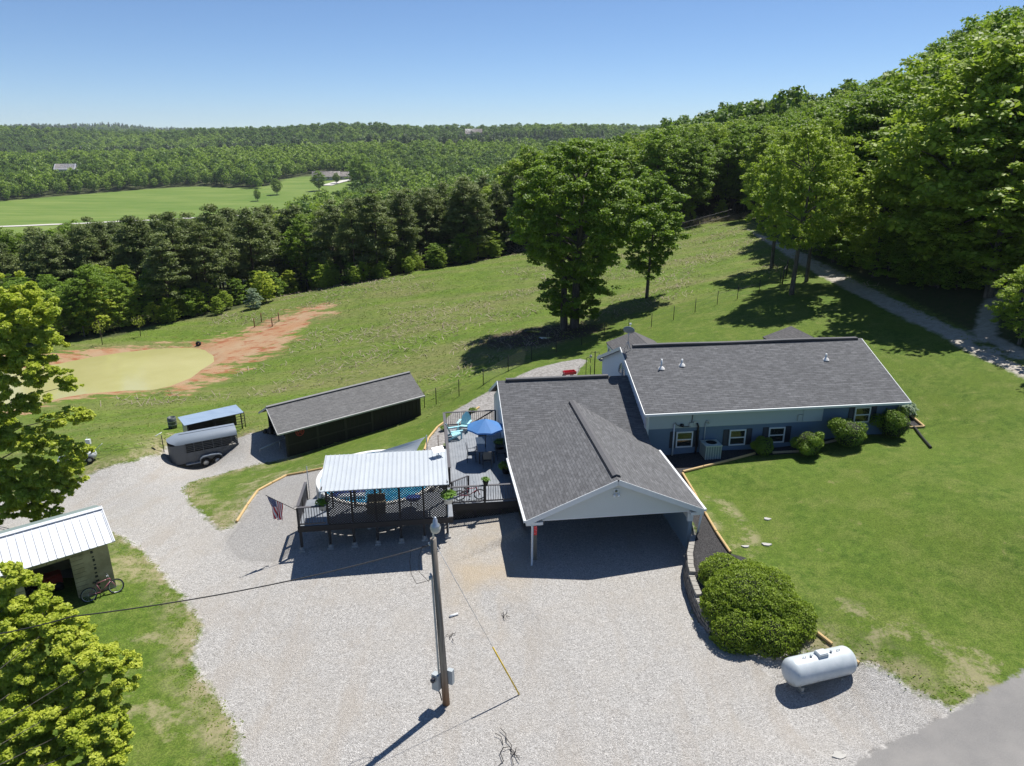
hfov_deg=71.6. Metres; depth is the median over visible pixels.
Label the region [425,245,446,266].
edge sapling
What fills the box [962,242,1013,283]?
edge sapling
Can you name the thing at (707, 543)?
mulch
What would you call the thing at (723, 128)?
broadleaf tree
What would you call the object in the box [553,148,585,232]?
broadleaf tree
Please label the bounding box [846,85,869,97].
broadleaf tree
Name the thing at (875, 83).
broadleaf tree
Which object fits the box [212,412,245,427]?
pipe gate
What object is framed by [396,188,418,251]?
pine tree
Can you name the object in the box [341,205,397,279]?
broadleaf tree
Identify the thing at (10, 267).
pine tree
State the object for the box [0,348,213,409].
pond water
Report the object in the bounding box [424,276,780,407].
wire fence
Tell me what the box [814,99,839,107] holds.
broadleaf tree
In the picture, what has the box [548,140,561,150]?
broadleaf tree
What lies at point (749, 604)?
hedge
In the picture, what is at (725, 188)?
broadleaf tree
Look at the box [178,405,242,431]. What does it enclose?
animal shelter
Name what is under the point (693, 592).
retaining wall
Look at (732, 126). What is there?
broadleaf tree
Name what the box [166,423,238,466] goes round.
horse trailer
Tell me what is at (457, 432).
adirondack chair
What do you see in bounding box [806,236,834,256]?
edge sapling
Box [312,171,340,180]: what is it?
farmhouse
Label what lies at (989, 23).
broadleaf tree
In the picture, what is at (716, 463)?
landscape timber
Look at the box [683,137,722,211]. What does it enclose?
broadleaf tree
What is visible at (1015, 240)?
broadleaf tree
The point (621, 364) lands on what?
window
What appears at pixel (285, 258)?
broadleaf tree
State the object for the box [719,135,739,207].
broadleaf tree
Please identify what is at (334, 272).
edge sapling
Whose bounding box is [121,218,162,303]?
pine tree
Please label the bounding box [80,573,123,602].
bicycle
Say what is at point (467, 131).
hilltop house
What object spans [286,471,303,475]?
landscape timber
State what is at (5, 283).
broadleaf tree
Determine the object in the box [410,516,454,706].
utility pole
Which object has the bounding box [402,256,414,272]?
edge sapling
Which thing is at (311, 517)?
pool deck
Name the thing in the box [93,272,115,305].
broadleaf tree
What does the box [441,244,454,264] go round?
edge sapling
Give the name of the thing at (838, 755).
flat stone
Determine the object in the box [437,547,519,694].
guy wire
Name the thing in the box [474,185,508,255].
broadleaf tree
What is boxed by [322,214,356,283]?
pine tree
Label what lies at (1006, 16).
broadleaf tree
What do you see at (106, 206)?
meadow
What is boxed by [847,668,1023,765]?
road
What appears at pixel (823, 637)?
landscape timber
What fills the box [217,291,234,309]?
edge sapling
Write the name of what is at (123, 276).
broadleaf tree
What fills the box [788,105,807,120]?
broadleaf tree
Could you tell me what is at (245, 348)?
clay bank
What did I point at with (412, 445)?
shade sail
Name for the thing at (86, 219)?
pine tree
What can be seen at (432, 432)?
landscape timber
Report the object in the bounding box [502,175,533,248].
pine tree
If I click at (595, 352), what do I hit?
garden lamp post
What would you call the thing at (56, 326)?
broadleaf tree
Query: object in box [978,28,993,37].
broadleaf tree
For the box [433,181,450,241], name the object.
pine tree
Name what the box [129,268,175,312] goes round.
broadleaf tree
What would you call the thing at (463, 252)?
edge sapling
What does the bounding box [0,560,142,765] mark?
maple tree
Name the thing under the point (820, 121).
broadleaf tree
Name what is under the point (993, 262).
broadleaf tree
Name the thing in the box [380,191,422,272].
pine tree
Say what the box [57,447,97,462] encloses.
lawn mower
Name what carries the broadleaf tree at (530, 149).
on the forest floor
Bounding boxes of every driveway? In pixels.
[0,433,967,765]
[324,179,348,184]
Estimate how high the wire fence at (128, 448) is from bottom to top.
2.046 m
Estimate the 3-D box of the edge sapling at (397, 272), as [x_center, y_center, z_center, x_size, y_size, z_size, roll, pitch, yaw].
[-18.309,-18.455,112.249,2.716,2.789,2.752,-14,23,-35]
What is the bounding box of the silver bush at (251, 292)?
[243,288,263,307]
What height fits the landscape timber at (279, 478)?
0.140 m
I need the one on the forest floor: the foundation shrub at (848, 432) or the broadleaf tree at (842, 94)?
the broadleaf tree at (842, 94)
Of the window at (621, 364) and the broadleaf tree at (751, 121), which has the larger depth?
the broadleaf tree at (751, 121)
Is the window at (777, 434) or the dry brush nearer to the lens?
the window at (777, 434)
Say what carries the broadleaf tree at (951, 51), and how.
on the forest floor
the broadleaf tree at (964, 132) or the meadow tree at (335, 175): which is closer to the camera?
the broadleaf tree at (964, 132)
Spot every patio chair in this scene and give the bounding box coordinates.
[465,442,475,462]
[482,451,491,465]
[495,438,504,453]
[496,441,505,460]
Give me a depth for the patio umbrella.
38.44 m
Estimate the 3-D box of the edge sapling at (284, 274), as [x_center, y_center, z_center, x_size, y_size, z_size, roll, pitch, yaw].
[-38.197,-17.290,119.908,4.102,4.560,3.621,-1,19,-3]
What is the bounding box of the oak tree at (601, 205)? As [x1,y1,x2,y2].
[504,138,668,329]
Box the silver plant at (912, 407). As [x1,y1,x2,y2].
[899,402,919,415]
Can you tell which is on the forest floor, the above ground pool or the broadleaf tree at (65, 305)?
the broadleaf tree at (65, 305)
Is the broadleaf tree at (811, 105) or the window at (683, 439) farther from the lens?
the broadleaf tree at (811, 105)
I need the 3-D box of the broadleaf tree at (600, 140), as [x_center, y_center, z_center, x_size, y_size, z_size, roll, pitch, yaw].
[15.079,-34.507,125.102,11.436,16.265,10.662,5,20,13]
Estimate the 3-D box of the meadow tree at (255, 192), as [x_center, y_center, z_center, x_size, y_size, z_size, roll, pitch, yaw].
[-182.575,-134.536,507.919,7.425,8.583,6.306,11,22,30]
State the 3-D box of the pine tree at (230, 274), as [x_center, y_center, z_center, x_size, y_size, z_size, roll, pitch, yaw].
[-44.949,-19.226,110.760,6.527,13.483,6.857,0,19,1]
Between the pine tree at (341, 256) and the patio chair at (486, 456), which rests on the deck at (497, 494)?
the patio chair at (486, 456)
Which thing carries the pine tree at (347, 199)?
on the forest floor
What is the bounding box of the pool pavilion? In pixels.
[319,449,448,524]
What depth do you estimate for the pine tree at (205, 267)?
107.03 m
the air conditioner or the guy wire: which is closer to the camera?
the guy wire
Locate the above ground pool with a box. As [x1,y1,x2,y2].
[316,449,439,528]
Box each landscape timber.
[235,504,247,522]
[247,489,258,504]
[258,482,271,490]
[272,474,286,482]
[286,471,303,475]
[304,467,322,472]
[428,426,437,437]
[681,472,694,491]
[682,465,703,471]
[703,459,728,466]
[704,512,716,530]
[715,531,731,553]
[728,452,755,460]
[772,450,792,453]
[816,631,832,644]
[822,439,836,443]
[909,414,924,425]
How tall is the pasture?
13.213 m
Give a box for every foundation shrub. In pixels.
[750,435,773,455]
[790,431,824,455]
[827,417,867,447]
[869,406,910,437]
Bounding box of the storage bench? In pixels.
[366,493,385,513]
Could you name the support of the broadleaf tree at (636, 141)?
on the forest floor
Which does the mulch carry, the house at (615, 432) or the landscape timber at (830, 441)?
the landscape timber at (830, 441)
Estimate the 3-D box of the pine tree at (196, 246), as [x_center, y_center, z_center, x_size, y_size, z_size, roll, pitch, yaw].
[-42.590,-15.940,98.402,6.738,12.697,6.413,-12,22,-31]
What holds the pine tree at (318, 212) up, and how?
on the forest floor
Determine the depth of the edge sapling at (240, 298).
103.13 m
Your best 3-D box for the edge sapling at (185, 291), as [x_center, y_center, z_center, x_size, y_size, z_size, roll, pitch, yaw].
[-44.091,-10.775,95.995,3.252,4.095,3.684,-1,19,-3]
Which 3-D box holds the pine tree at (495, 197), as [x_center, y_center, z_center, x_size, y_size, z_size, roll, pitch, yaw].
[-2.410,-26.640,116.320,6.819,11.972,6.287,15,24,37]
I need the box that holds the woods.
[0,70,909,214]
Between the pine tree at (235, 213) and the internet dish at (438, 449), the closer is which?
the internet dish at (438, 449)
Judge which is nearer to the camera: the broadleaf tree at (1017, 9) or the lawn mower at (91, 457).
the lawn mower at (91, 457)
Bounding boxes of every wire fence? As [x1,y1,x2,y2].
[40,435,164,475]
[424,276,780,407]
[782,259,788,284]
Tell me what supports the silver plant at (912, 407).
on the lawn at (902, 554)
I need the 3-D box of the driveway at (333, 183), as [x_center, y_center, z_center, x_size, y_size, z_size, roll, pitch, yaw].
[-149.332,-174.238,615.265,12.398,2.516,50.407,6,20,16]
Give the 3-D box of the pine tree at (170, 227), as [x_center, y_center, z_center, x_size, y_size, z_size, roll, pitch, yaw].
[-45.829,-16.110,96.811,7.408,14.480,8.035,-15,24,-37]
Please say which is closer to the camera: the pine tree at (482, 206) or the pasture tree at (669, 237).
the pasture tree at (669, 237)
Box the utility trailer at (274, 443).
[259,434,284,450]
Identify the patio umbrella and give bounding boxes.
[467,419,502,446]
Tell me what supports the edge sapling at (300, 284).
on the forest floor
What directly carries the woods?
on the forest floor
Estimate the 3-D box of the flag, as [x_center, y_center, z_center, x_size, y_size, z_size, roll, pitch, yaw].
[-10.254,5.539,31.669,1.265,1.495,0.162,-10,22,-28]
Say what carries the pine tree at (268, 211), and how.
on the forest floor
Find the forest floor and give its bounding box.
[0,141,1023,349]
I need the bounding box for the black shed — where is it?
[258,371,424,456]
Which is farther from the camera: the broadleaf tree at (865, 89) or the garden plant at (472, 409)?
the broadleaf tree at (865, 89)
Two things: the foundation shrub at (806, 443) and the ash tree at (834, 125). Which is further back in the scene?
the ash tree at (834, 125)
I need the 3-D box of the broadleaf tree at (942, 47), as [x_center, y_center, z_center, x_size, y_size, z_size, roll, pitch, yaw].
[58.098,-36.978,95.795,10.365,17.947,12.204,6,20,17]
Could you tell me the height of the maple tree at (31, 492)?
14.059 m
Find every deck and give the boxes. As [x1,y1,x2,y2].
[296,482,452,552]
[438,410,518,519]
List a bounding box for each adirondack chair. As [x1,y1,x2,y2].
[445,423,462,440]
[457,411,471,427]
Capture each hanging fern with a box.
[315,495,329,510]
[440,487,456,503]
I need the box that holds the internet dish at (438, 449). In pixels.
[431,446,444,456]
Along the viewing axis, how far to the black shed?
49.66 m
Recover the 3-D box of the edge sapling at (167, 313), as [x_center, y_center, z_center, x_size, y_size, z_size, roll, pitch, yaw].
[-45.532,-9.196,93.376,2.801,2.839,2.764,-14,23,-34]
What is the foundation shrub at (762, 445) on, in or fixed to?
on the mulch
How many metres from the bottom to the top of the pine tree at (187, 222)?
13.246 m
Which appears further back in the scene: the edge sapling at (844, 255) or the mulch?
the edge sapling at (844, 255)
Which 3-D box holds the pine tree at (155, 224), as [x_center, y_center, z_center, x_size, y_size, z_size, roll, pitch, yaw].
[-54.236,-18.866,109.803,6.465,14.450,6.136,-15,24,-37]
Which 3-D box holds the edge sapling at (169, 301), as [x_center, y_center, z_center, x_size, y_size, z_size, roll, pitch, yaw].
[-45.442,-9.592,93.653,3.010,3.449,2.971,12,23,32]
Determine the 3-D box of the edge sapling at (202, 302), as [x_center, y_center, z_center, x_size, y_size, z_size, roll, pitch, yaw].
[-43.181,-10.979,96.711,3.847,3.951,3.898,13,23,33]
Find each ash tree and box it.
[739,129,817,268]
[749,124,860,294]
[778,117,862,281]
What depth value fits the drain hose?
40.28 m
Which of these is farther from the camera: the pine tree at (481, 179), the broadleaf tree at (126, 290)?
the pine tree at (481, 179)
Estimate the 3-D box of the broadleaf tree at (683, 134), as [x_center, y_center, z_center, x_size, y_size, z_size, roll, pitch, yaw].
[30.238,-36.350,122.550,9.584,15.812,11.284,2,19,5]
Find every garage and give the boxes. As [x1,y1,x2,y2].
[0,505,115,597]
[340,172,348,179]
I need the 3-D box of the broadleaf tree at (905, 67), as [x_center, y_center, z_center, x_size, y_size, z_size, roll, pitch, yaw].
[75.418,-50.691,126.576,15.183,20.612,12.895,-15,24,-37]
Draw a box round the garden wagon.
[562,369,578,375]
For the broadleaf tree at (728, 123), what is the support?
on the forest floor
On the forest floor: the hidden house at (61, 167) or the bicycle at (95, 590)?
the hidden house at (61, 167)
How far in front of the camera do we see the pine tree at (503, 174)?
121.93 m
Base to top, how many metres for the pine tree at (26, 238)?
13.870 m
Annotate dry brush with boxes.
[502,210,752,252]
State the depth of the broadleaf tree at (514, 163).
118.68 m
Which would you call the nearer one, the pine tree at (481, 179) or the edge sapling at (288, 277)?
the edge sapling at (288, 277)
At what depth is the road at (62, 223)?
391.33 m
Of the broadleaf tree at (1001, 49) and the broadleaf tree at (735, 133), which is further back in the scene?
the broadleaf tree at (735, 133)
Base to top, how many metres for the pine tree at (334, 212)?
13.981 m
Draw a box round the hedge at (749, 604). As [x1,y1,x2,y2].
[698,552,817,659]
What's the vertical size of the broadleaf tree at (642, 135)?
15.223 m
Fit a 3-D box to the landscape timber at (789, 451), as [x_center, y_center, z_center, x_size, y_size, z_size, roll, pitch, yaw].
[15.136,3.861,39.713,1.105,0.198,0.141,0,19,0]
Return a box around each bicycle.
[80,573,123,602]
[455,482,482,499]
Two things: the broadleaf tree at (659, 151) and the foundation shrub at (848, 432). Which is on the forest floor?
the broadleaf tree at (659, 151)
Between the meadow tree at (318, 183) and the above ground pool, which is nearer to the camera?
the above ground pool
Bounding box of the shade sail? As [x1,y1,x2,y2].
[375,435,427,452]
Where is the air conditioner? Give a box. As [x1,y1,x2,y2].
[700,439,722,459]
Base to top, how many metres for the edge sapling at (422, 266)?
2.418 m
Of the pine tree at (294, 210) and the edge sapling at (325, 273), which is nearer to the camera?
the edge sapling at (325, 273)
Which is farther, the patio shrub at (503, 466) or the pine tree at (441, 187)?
the pine tree at (441, 187)
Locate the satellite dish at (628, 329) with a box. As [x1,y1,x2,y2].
[623,323,634,348]
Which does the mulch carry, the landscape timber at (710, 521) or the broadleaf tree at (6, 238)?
the landscape timber at (710, 521)
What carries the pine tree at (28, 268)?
on the forest floor
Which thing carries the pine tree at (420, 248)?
on the forest floor
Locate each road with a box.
[0,215,238,226]
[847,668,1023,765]
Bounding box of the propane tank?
[781,646,856,693]
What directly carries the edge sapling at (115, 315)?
on the forest floor
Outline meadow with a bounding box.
[0,178,353,235]
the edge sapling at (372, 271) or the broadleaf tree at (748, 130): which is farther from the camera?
the broadleaf tree at (748, 130)
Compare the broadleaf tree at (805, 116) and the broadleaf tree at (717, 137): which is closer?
the broadleaf tree at (805, 116)
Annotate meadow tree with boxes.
[252,189,260,200]
[270,178,281,192]
[309,170,326,190]
[332,173,340,182]
[344,153,376,188]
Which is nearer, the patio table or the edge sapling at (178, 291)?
the patio table
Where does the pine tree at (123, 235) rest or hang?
on the forest floor
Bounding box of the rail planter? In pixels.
[481,477,490,485]
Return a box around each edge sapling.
[18,306,49,330]
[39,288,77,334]
[57,294,92,333]
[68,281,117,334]
[99,288,137,328]
[121,295,148,325]
[142,301,160,322]
[156,302,176,323]
[157,298,181,321]
[158,285,190,315]
[173,288,197,316]
[180,293,198,316]
[184,287,209,316]
[191,282,216,310]
[209,296,225,314]
[210,287,225,308]
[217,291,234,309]
[223,278,248,304]
[244,270,272,299]
[249,271,278,301]
[266,272,287,296]
[278,268,297,285]
[278,269,301,294]
[296,273,312,290]
[299,278,314,289]
[307,261,325,289]
[312,264,333,287]
[317,260,341,279]
[320,269,334,287]
[329,269,343,285]
[342,262,360,282]
[348,266,360,282]
[355,261,369,280]
[364,252,389,278]
[369,264,381,278]
[374,261,390,278]
[386,246,408,273]
[389,259,402,273]
[402,251,420,270]
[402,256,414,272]
[404,248,423,270]
[415,255,423,269]
[422,242,442,266]
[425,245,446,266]
[431,248,447,267]
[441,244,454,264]
[446,233,474,263]
[455,246,469,262]
[464,244,477,260]
[469,231,489,256]
[473,229,489,254]
[484,230,506,254]
[487,239,503,256]
[497,236,507,255]
[683,205,696,221]
[713,199,728,216]
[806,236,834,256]
[822,227,851,260]
[828,224,873,269]
[942,236,1002,285]
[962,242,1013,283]
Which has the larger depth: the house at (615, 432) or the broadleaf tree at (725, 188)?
the broadleaf tree at (725, 188)
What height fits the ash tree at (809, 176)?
15.505 m
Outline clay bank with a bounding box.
[3,301,349,414]
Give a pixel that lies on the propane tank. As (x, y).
(800, 671)
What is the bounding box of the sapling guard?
[253,312,278,326]
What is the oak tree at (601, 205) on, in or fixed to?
on the pasture
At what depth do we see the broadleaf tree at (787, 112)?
156.29 m
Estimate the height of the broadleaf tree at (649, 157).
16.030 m
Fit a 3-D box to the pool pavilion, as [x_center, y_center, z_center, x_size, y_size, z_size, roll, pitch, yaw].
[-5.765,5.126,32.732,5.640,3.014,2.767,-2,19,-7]
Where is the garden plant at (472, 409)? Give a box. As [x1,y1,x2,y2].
[468,407,476,410]
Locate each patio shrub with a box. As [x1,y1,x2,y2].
[493,438,504,449]
[498,461,510,473]
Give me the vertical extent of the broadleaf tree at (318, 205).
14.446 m
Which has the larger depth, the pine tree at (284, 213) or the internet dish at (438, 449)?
the pine tree at (284, 213)
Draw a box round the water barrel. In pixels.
[167,416,176,428]
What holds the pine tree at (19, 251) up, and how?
on the forest floor
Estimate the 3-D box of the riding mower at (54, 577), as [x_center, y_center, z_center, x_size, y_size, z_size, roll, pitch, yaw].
[-19.619,8.291,29.688,1.344,0.950,0.860,-15,24,-37]
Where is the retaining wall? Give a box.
[683,535,790,659]
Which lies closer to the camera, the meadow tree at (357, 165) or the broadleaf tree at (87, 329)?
the broadleaf tree at (87, 329)
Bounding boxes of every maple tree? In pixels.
[0,270,95,524]
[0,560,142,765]
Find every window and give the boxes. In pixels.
[618,362,625,375]
[675,431,692,447]
[728,429,746,445]
[768,427,785,442]
[853,407,871,422]
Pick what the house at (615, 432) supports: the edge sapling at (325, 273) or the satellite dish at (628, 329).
the satellite dish at (628, 329)
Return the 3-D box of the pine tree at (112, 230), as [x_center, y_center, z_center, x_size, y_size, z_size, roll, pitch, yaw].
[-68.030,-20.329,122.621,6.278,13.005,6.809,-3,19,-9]
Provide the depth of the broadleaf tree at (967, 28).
100.62 m
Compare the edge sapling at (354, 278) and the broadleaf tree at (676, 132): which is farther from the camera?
the broadleaf tree at (676, 132)
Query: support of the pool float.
on the above ground pool
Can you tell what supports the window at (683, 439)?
in the house at (615, 432)
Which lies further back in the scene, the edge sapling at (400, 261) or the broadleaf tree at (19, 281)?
the edge sapling at (400, 261)
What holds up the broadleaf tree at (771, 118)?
on the forest floor
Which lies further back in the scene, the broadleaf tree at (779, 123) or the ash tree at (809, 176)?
the broadleaf tree at (779, 123)
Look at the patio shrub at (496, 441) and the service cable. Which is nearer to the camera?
the service cable
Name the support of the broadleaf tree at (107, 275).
on the forest floor
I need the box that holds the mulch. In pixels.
[665,416,920,641]
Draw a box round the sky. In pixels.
[0,0,1023,129]
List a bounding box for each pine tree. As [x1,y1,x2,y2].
[0,242,29,285]
[13,243,26,266]
[16,227,42,280]
[17,229,62,286]
[25,232,77,303]
[41,235,79,285]
[51,232,66,284]
[60,223,108,277]
[68,224,111,278]
[79,221,124,268]
[80,216,94,236]
[105,220,122,236]
[106,215,157,311]
[106,227,118,243]
[116,226,145,294]
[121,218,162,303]
[138,231,190,319]
[141,211,205,310]
[144,214,165,264]
[175,212,194,278]
[175,219,214,286]
[180,221,228,305]
[182,228,215,301]
[193,203,239,296]
[209,216,246,293]
[216,207,247,270]
[225,210,257,289]
[225,221,249,289]
[226,206,278,276]
[243,212,285,276]
[245,206,286,272]
[261,204,276,215]
[267,214,282,266]
[272,208,308,277]
[274,204,310,289]
[302,209,337,269]
[310,198,351,267]
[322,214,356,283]
[331,201,369,265]
[340,198,355,212]
[342,197,379,280]
[353,188,397,272]
[377,200,399,243]
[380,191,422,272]
[381,190,419,272]
[385,189,397,256]
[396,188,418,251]
[402,191,434,255]
[411,187,447,267]
[412,191,430,265]
[420,188,450,247]
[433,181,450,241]
[438,180,479,259]
[440,176,487,261]
[446,184,465,243]
[461,186,494,259]
[473,175,490,190]
[481,183,512,235]
[488,171,514,249]
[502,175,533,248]
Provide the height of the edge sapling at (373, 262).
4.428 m
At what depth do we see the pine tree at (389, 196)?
136.91 m
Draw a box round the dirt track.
[758,236,1023,376]
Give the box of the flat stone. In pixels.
[832,751,846,758]
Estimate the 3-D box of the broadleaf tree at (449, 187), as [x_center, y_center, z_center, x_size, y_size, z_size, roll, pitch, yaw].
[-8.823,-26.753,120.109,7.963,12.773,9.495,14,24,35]
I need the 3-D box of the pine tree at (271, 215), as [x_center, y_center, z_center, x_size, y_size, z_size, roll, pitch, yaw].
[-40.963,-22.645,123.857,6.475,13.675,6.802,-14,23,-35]
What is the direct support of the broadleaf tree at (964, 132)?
on the forest floor
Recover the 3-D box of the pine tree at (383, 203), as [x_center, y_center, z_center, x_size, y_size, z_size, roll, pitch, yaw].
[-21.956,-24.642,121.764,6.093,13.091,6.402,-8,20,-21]
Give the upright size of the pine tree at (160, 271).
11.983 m
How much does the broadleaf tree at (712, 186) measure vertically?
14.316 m
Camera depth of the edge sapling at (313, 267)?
108.62 m
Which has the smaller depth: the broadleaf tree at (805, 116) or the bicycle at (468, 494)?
the bicycle at (468, 494)
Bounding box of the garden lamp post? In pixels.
[589,351,599,373]
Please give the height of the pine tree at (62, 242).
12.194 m
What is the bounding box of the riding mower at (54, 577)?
[24,569,63,597]
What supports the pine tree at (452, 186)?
on the forest floor
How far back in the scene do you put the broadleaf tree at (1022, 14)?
104.88 m
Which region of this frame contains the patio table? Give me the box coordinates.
[475,437,494,463]
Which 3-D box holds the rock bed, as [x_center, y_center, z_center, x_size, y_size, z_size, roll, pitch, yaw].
[-2.905,3.208,45.974,9.591,1.555,34.279,15,24,38]
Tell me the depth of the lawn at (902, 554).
32.33 m
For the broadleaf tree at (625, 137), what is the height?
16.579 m
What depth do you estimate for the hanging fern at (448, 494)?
32.70 m
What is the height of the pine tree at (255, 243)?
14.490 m
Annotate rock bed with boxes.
[226,359,585,562]
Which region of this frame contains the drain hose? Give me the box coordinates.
[910,423,931,448]
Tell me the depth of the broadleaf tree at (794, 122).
98.64 m
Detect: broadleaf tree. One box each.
[0,226,27,276]
[0,274,25,316]
[3,277,49,329]
[36,274,70,331]
[40,219,77,248]
[54,278,101,335]
[65,263,111,331]
[81,265,118,287]
[92,264,124,293]
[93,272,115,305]
[104,279,139,323]
[110,265,141,301]
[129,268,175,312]
[265,214,302,276]
[273,213,325,291]
[302,203,343,274]
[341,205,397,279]
[435,186,468,248]
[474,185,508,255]
[487,153,533,245]
[497,144,544,235]
[527,155,580,234]
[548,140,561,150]
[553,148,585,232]
[582,147,633,211]
[584,138,602,143]
[597,139,630,181]
[600,142,655,192]
[615,133,648,159]
[617,131,640,145]
[623,125,694,209]
[623,138,634,147]
[627,134,648,206]
[629,127,675,181]
[659,134,719,214]
[665,124,715,216]
[669,125,684,144]
[670,127,718,212]
[674,133,720,213]
[682,118,725,208]
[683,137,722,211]
[704,128,723,209]
[709,123,765,212]
[711,125,737,205]
[711,138,750,213]
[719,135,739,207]
[723,121,745,137]
[724,121,741,131]
[731,132,764,210]
[733,116,747,127]
[739,125,780,203]
[740,117,753,126]
[741,121,766,134]
[745,113,765,132]
[749,122,771,202]
[757,115,778,142]
[761,105,842,214]
[762,115,799,182]
[764,113,803,169]
[768,113,783,124]
[769,117,862,218]
[770,120,786,132]
[771,107,830,168]
[777,105,824,134]
[779,109,796,119]
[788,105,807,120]
[795,101,816,112]
[809,99,902,230]
[812,193,869,262]
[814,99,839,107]
[821,81,899,208]
[825,77,886,126]
[830,90,850,99]
[834,87,921,203]
[839,91,859,112]
[840,159,929,276]
[841,80,912,205]
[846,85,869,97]
[855,22,1023,286]
[859,85,876,91]
[880,41,1023,231]
[888,32,964,100]
[889,123,1023,298]
[890,23,1023,155]
[893,32,1022,223]
[897,51,955,148]
[901,39,949,95]
[906,35,967,91]
[909,5,1023,122]
[911,20,1023,232]
[913,20,984,82]
[923,20,996,78]
[963,13,1004,42]
[970,81,1023,174]
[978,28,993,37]
[985,264,1023,344]
[994,216,1023,300]
[1009,5,1023,15]
[1017,10,1023,20]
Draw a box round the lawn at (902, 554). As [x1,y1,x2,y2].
[0,266,1023,765]
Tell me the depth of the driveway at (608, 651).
26.24 m
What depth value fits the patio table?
39.51 m
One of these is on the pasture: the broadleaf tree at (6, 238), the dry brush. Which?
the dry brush
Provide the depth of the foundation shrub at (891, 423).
39.86 m
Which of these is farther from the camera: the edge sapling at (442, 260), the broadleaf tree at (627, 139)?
the broadleaf tree at (627, 139)
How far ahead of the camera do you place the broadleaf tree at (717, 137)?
129.35 m
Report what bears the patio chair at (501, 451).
on the deck at (497, 494)
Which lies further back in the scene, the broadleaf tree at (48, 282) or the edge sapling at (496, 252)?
the edge sapling at (496, 252)
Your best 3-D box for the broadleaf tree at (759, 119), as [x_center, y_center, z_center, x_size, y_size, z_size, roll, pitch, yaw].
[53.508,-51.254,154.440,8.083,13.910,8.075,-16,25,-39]
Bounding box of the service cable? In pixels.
[0,545,428,633]
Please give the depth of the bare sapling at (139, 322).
87.04 m
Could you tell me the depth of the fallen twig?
22.03 m
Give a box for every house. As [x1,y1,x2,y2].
[53,164,77,175]
[465,129,481,134]
[489,326,911,565]
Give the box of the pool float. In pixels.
[333,490,363,497]
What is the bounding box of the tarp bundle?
[263,426,276,435]
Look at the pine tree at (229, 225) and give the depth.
114.71 m
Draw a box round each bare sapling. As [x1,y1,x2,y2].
[92,320,105,344]
[133,315,144,335]
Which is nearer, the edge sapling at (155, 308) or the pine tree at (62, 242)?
the edge sapling at (155, 308)
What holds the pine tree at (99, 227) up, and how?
on the forest floor
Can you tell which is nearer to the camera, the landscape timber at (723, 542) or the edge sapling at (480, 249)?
the landscape timber at (723, 542)
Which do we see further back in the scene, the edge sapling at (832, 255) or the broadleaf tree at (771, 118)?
the broadleaf tree at (771, 118)
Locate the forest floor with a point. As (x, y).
(959, 306)
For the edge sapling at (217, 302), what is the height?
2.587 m
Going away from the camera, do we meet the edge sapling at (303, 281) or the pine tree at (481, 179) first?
the edge sapling at (303, 281)
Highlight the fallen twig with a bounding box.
[495,728,519,765]
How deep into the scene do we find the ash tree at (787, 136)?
77.55 m
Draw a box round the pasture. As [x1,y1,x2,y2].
[0,218,959,494]
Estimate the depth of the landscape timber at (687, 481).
36.60 m
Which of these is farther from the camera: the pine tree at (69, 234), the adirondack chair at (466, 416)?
the pine tree at (69, 234)
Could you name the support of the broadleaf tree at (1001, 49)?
on the forest floor
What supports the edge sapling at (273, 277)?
on the pasture
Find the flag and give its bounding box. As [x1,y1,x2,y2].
[266,495,296,519]
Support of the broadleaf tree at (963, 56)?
on the forest floor
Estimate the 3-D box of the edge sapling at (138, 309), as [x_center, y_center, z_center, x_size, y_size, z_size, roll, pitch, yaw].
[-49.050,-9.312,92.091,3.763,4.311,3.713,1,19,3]
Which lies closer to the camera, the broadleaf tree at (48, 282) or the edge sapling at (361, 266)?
the broadleaf tree at (48, 282)
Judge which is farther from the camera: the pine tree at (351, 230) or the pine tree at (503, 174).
the pine tree at (503, 174)
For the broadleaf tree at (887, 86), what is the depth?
84.63 m
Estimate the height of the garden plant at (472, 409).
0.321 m
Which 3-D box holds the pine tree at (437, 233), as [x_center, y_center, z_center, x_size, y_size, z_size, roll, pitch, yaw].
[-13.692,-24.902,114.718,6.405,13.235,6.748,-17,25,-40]
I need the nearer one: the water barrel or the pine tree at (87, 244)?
the water barrel
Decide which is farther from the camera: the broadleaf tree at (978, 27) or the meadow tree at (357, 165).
the meadow tree at (357, 165)
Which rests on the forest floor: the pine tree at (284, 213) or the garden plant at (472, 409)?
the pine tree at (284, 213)
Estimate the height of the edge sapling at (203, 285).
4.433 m
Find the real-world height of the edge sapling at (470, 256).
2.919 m
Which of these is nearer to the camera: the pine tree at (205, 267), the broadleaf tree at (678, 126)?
the pine tree at (205, 267)
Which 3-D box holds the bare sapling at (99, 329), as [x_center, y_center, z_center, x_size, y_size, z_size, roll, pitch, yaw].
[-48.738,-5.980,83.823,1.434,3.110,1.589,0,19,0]
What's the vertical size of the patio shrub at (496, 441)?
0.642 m
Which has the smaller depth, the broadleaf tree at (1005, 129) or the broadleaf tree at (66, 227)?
the broadleaf tree at (1005, 129)
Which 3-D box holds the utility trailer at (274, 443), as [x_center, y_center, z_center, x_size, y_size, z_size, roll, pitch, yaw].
[-15.545,4.082,48.911,3.829,0.827,1.660,-12,22,-31]
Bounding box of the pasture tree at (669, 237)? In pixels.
[623,168,690,297]
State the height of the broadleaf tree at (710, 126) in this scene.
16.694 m
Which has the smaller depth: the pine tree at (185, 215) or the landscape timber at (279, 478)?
the landscape timber at (279, 478)

